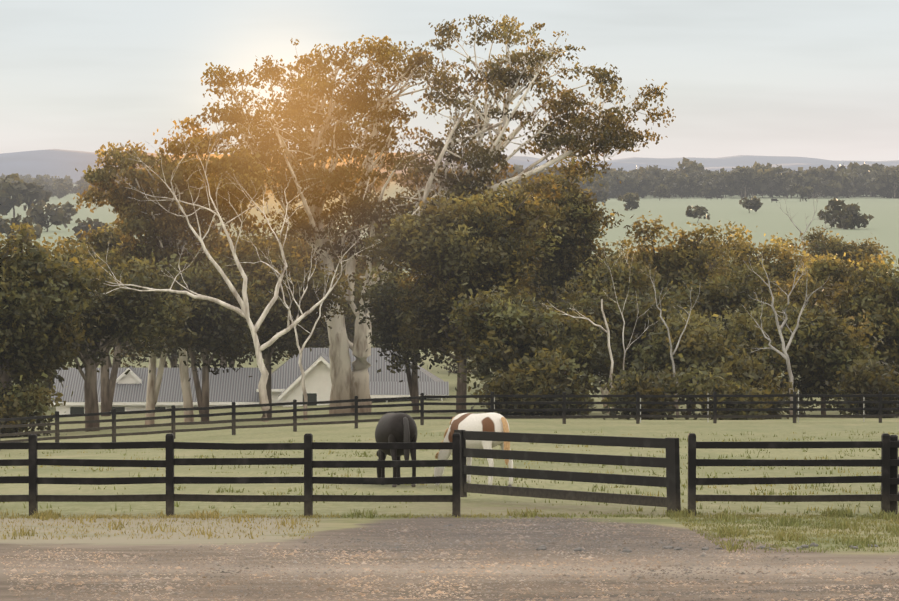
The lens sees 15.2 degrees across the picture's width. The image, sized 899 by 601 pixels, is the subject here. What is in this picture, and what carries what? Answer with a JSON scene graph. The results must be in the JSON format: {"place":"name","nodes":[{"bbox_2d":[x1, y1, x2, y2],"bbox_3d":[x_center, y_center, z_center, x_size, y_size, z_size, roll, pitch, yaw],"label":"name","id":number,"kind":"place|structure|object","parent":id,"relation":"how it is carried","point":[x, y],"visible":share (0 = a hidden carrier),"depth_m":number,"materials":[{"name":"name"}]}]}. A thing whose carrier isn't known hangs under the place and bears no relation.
{"place":"outdoors","nodes":[
{"label":"outdoors","id":0,"kind":"place"},
{"bbox_2d":[0,182,898,600],"bbox_3d":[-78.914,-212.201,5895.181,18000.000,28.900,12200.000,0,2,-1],"label":"ground","id":1,"kind":"structure","parent":0,"point":[768,218],"depth_m":61.93,"materials":[{"name":"green plant"}]},
{"bbox_2d":[0,372,72,437],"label":"shrub","id":2,"kind":"object","parent":1,"relation":"on","point":[20,403],"visible":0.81,"depth_m":169.62,"materials":[{"name":"green plant"}]},
{"bbox_2d":[11,353,71,405],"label":"round tree","id":3,"kind":"object","parent":1,"relation":"on","point":[49,386],"depth_m":253.96,"materials":[{"name":"green plant"}]},
{"bbox_2d":[0,222,113,437],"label":"round tree","id":4,"kind":"object","parent":1,"relation":"on","point":[39,306],"visible":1,"depth_m":170.45,"materials":[{"name":"green plant"}]},
{"bbox_2d":[58,215,135,415],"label":"round tree","id":5,"kind":"object","parent":1,"relation":"on","point":[107,383],"visible":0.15,"depth_m":235.28,"materials":[{"name":"green plant"}]},
{"bbox_2d":[42,226,202,431],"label":"round tree","id":6,"kind":"object","parent":1,"relation":"on","point":[155,313],"visible":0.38,"depth_m":183.29,"materials":[{"name":"green plant"}]},
{"bbox_2d":[109,324,146,367],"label":"round tree","id":7,"kind":"object","parent":1,"relation":"on","point":[131,357],"visible":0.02,"depth_m":274.05,"materials":[{"name":"green plant"}]},
{"bbox_2d":[97,234,200,424],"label":"round tree","id":8,"kind":"object","parent":1,"relation":"on","point":[153,384],"visible":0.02,"depth_m":209.05,"materials":[{"name":"green plant"}]},
{"bbox_2d":[129,268,201,367],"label":"round tree","id":9,"kind":"object","parent":1,"relation":"on","point":[173,364],"depth_m":260.67,"materials":[{"name":"green plant"}]},
{"bbox_2d":[58,117,281,421],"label":"gum tree","id":10,"kind":"object","parent":1,"relation":"on","point":[147,219],"visible":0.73,"depth_m":207.54,"materials":[{"name":"green plant"}]},
{"bbox_2d":[132,251,287,421],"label":"round tree","id":11,"kind":"object","parent":1,"relation":"on","point":[216,339],"visible":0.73,"depth_m":198.60,"materials":[{"name":"green plant"}]},
{"bbox_2d":[0,433,460,516],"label":"fence","id":12,"kind":"object","parent":1,"relation":"on","point":[32,445],"visible":0.92,"depth_m":57.22,"materials":[{"name":"black paint"}]},
{"bbox_2d":[81,121,381,421],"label":"dead gum","id":13,"kind":"object","parent":1,"relation":"on","point":[245,314],"visible":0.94,"depth_m":177.45,"materials":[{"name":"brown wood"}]},
{"bbox_2d":[187,227,287,367],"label":"round tree","id":14,"kind":"object","parent":1,"relation":"on","point":[247,356],"visible":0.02,"depth_m":249.50,"materials":[{"name":"green plant"}]},
{"bbox_2d":[50,348,448,414],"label":"farmhouse","id":15,"kind":"object","parent":1,"relation":"on","point":[239,386],"visible":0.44,"depth_m":241.07,"materials":[{"name":"metal"}]},
{"bbox_2d":[188,225,361,417],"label":"round tree","id":16,"kind":"object","parent":1,"relation":"on","point":[274,322],"visible":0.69,"depth_m":206.37,"materials":[{"name":"green plant"}]},
{"bbox_2d":[259,246,332,419],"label":"dead gum","id":17,"kind":"object","parent":1,"relation":"on","point":[302,370],"visible":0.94,"depth_m":195.59,"materials":[{"name":"grey wood"}]},
{"bbox_2d":[262,216,363,358],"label":"round tree","id":18,"kind":"object","parent":1,"relation":"on","point":[295,243],"visible":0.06,"depth_m":254.37,"materials":[{"name":"green plant"}]},
{"bbox_2d":[279,327,348,363],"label":"round tree","id":19,"kind":"object","parent":1,"relation":"on","point":[319,344],"depth_m":308.40,"materials":[{"name":"green plant"}]},
{"bbox_2d":[314,245,403,345],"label":"round tree","id":20,"kind":"object","parent":1,"relation":"on","point":[348,325],"visible":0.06,"depth_m":278.43,"materials":[{"name":"grey plant"}]},
{"bbox_2d":[344,257,410,359],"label":"round tree","id":21,"kind":"object","parent":1,"relation":"on","point":[356,302],"depth_m":260.60,"materials":[{"name":"green plant"}]},
{"bbox_2d":[375,413,417,486],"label":"black horse","id":22,"kind":"object","parent":1,"relation":"on","point":[396,427],"visible":0.69,"depth_m":70.85},
{"bbox_2d":[343,261,455,412],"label":"round tree","id":23,"kind":"object","parent":1,"relation":"on","point":[383,294],"visible":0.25,"depth_m":206.66,"materials":[{"name":"green plant"}]},
{"bbox_2d":[179,14,675,413],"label":"gum tree","id":24,"kind":"object","parent":1,"relation":"on","point":[347,382],"visible":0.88,"depth_m":213.62,"materials":[{"name":"green plant"}]},
{"bbox_2d":[407,270,476,372],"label":"round tree","id":25,"kind":"object","parent":1,"relation":"on","point":[453,366],"depth_m":299.05,"materials":[{"name":"green plant"}]},
{"bbox_2d":[0,157,898,249],"bbox_3d":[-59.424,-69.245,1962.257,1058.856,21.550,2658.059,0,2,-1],"label":"trees","id":26,"kind":"object","parent":1,"relation":"on","point":[694,178],"visible":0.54,"depth_m":1457.15,"materials":[{"name":"green plant"}]},
{"bbox_2d":[0,430,898,552],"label":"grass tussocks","id":27,"kind":"object","parent":1,"relation":"on","point":[724,516],"depth_m":55.98,"materials":[{"name":"green plant"}]},
{"bbox_2d":[0,391,898,441],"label":"fence","id":28,"kind":"object","parent":1,"relation":"on","point":[356,406],"visible":0.92,"depth_m":145.84,"materials":[{"name":"black paint"}]},
{"bbox_2d":[0,516,898,600],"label":"gravel stones","id":29,"kind":"object","parent":1,"relation":"on","point":[436,568],"visible":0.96,"depth_m":42.10,"materials":[{"name":"gravel"}]},
{"bbox_2d":[353,170,578,413],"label":"round tree","id":30,"kind":"object","parent":1,"relation":"on","point":[474,243],"visible":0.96,"depth_m":198.12,"materials":[{"name":"green plant"}]},
{"bbox_2d":[434,413,512,485],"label":"horse","id":31,"kind":"object","parent":1,"relation":"on","point":[491,422],"visible":0.5,"depth_m":69.83,"materials":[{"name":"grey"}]},
{"bbox_2d":[468,292,531,372],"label":"round tree","id":32,"kind":"object","parent":1,"relation":"on","point":[474,350],"depth_m":260.16,"materials":[{"name":"green plant"}]},
{"bbox_2d":[438,278,573,394],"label":"round tree","id":33,"kind":"object","parent":1,"relation":"on","point":[503,333],"visible":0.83,"depth_m":174.76,"materials":[{"name":"green plant"}]},
{"bbox_2d":[468,347,596,418],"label":"shrub","id":34,"kind":"object","parent":1,"relation":"on","point":[508,384],"visible":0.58,"depth_m":168.72,"materials":[{"name":"green plant"}]},
{"bbox_2d":[480,297,626,407],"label":"round tree","id":35,"kind":"object","parent":1,"relation":"on","point":[580,340],"visible":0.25,"depth_m":178.41,"materials":[{"name":"green plant"}]},
{"bbox_2d":[507,347,604,418],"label":"shrub","id":36,"kind":"object","parent":1,"relation":"on","point":[559,371],"visible":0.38,"depth_m":169.51,"materials":[{"name":"green plant"}]},
{"bbox_2d":[501,151,632,309],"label":"round tree","id":37,"kind":"object","parent":1,"relation":"on","point":[581,224],"visible":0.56,"depth_m":229.94,"materials":[{"name":"green plant"}]},
{"bbox_2d":[454,430,680,512],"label":"gate","id":38,"kind":"structure","parent":1,"relation":"on","point":[670,463],"depth_m":60.16,"materials":[{"name":"black paint"}]},
{"bbox_2d":[529,280,633,414],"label":"round tree","id":39,"kind":"object","parent":1,"relation":"on","point":[599,373],"visible":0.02,"depth_m":189.88,"materials":[{"name":"green plant"}]},
{"bbox_2d":[539,242,657,407],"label":"dead stems","id":40,"kind":"object","parent":1,"relation":"on","point":[609,348],"visible":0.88,"depth_m":175.80,"materials":[{"name":"grey wood"}]},
{"bbox_2d":[574,239,637,366],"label":"round tree","id":41,"kind":"object","parent":1,"relation":"on","point":[620,249],"depth_m":298.16,"materials":[{"name":"green plant"}]},
{"bbox_2d":[550,249,668,412],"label":"round tree","id":42,"kind":"object","parent":1,"relation":"on","point":[640,280],"visible":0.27,"depth_m":197.96,"materials":[{"name":"green plant"}]},
{"bbox_2d":[594,357,691,419],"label":"shrub","id":43,"kind":"object","parent":1,"relation":"on","point":[643,386],"visible":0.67,"depth_m":162.92,"materials":[{"name":"green plant"}]},
{"bbox_2d":[562,280,735,408],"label":"round tree","id":44,"kind":"object","parent":1,"relation":"on","point":[631,313],"visible":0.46,"depth_m":182.93,"materials":[{"name":"green plant"}]},
{"bbox_2d":[644,268,700,414],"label":"dead stems","id":45,"kind":"object","parent":1,"relation":"on","point":[673,367],"visible":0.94,"depth_m":169.84,"materials":[{"name":"grey wood"}]},
{"bbox_2d":[494,390,863,421],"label":"fence posts","id":46,"kind":"object","parent":1,"relation":"on","point":[708,400],"visible":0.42,"depth_m":151.01,"materials":[{"name":"grey wood"}]},
{"bbox_2d":[612,211,756,405],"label":"round tree","id":47,"kind":"object","parent":1,"relation":"on","point":[670,261],"visible":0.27,"depth_m":220.16,"materials":[{"name":"green plant"}]},
{"bbox_2d":[654,235,733,267],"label":"round tree","id":48,"kind":"object","parent":1,"relation":"on","point":[706,244],"visible":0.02,"depth_m":260.44,"materials":[{"name":"green plant"}]},
{"bbox_2d":[607,299,797,414],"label":"round tree","id":49,"kind":"object","parent":1,"relation":"on","point":[699,343],"visible":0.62,"depth_m":174.80,"materials":[{"name":"green plant"}]},
{"bbox_2d":[536,542,877,552],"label":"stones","id":50,"kind":"object","parent":1,"relation":"on","point":[543,547],"visible":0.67,"depth_m":46.96,"materials":[{"name":"stone"}]},
{"bbox_2d":[668,353,777,419],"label":"shrub","id":51,"kind":"object","parent":1,"relation":"on","point":[707,384],"visible":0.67,"depth_m":162.06,"materials":[{"name":"green plant"}]},
{"bbox_2d":[663,263,799,382],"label":"round tree","id":52,"kind":"object","parent":1,"relation":"on","point":[718,294],"visible":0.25,"depth_m":195.29,"materials":[{"name":"green plant"}]},
{"bbox_2d":[708,344,802,418],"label":"shrub","id":53,"kind":"object","parent":1,"relation":"on","point":[741,373],"visible":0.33,"depth_m":165.34,"materials":[{"name":"green plant"}]},
{"bbox_2d":[714,226,814,302],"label":"round tree","id":54,"kind":"object","parent":1,"relation":"on","point":[781,270],"visible":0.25,"depth_m":248.57,"materials":[{"name":"green plant"}]},
{"bbox_2d":[708,292,828,414],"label":"round tree","id":55,"kind":"object","parent":1,"relation":"on","point":[745,319],"visible":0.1,"depth_m":185.81,"materials":[{"name":"green plant"}]},
{"bbox_2d":[743,254,830,417],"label":"dead tree","id":56,"kind":"object","parent":1,"relation":"on","point":[785,356],"visible":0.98,"depth_m":171.90,"materials":[{"name":"grey wood"}]},
{"bbox_2d":[688,433,898,514],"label":"fence","id":57,"kind":"object","parent":1,"relation":"on","point":[885,462],"visible":0.94,"depth_m":57.03,"materials":[{"name":"black paint"}]},
{"bbox_2d":[777,193,835,256],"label":"bare tree","id":58,"kind":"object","parent":1,"relation":"on","point":[806,218],"depth_m":420.04,"materials":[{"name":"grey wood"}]},
{"bbox_2d":[747,304,895,414],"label":"round tree","id":59,"kind":"object","parent":1,"relation":"on","point":[819,349],"visible":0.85,"depth_m":176.77,"materials":[{"name":"green plant"}]},
{"bbox_2d":[770,242,894,411],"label":"bush","id":60,"kind":"object","parent":1,"relation":"on","point":[821,270],"visible":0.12,"depth_m":207.87,"materials":[{"name":"green plant"}]},
{"bbox_2d":[797,225,891,285],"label":"round tree","id":61,"kind":"object","parent":1,"relation":"on","point":[835,246],"visible":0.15,"depth_m":333.90,"materials":[{"name":"green plant"}]},
{"bbox_2d":[797,246,898,397],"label":"round tree","id":62,"kind":"object","parent":1,"relation":"on","point":[878,300],"visible":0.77,"depth_m":189.01,"materials":[{"name":"green plant"}]},
{"bbox_2d":[825,353,898,417],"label":"shrub","id":63,"kind":"object","parent":1,"relation":"on","point":[862,380],"visible":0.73,"depth_m":169.03,"materials":[{"name":"green plant"}]},
{"bbox_2d":[890,435,898,513],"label":"fence","id":64,"kind":"object","parent":1,"relation":"on","point":[894,474],"visible":0.42,"depth_m":57.18,"materials":[{"name":"black paint"}]},
{"bbox_2d":[0,149,898,182],"bbox_3d":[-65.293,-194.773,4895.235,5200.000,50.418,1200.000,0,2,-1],"label":"hills","id":65,"kind":"structure","parent":0,"point":[61,163],"depth_m":4484.57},
{"bbox_2d":[0,0,898,160],"label":"sky","id":66,"kind":"structure","parent":0,"point":[819,79],"materials":[{"name":"white"}]},
{"bbox_2d":[142,152,898,167],"bbox_3d":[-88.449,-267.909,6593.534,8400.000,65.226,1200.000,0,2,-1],"label":"hills","id":67,"kind":"structure","parent":0,"point":[740,160],"depth_m":6266.03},
{"bbox_2d":[706,196,776,202],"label":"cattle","id":68,"kind":"object","parent":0,"point":[721,197],"visible":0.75,"depth_m":1380.17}
]}

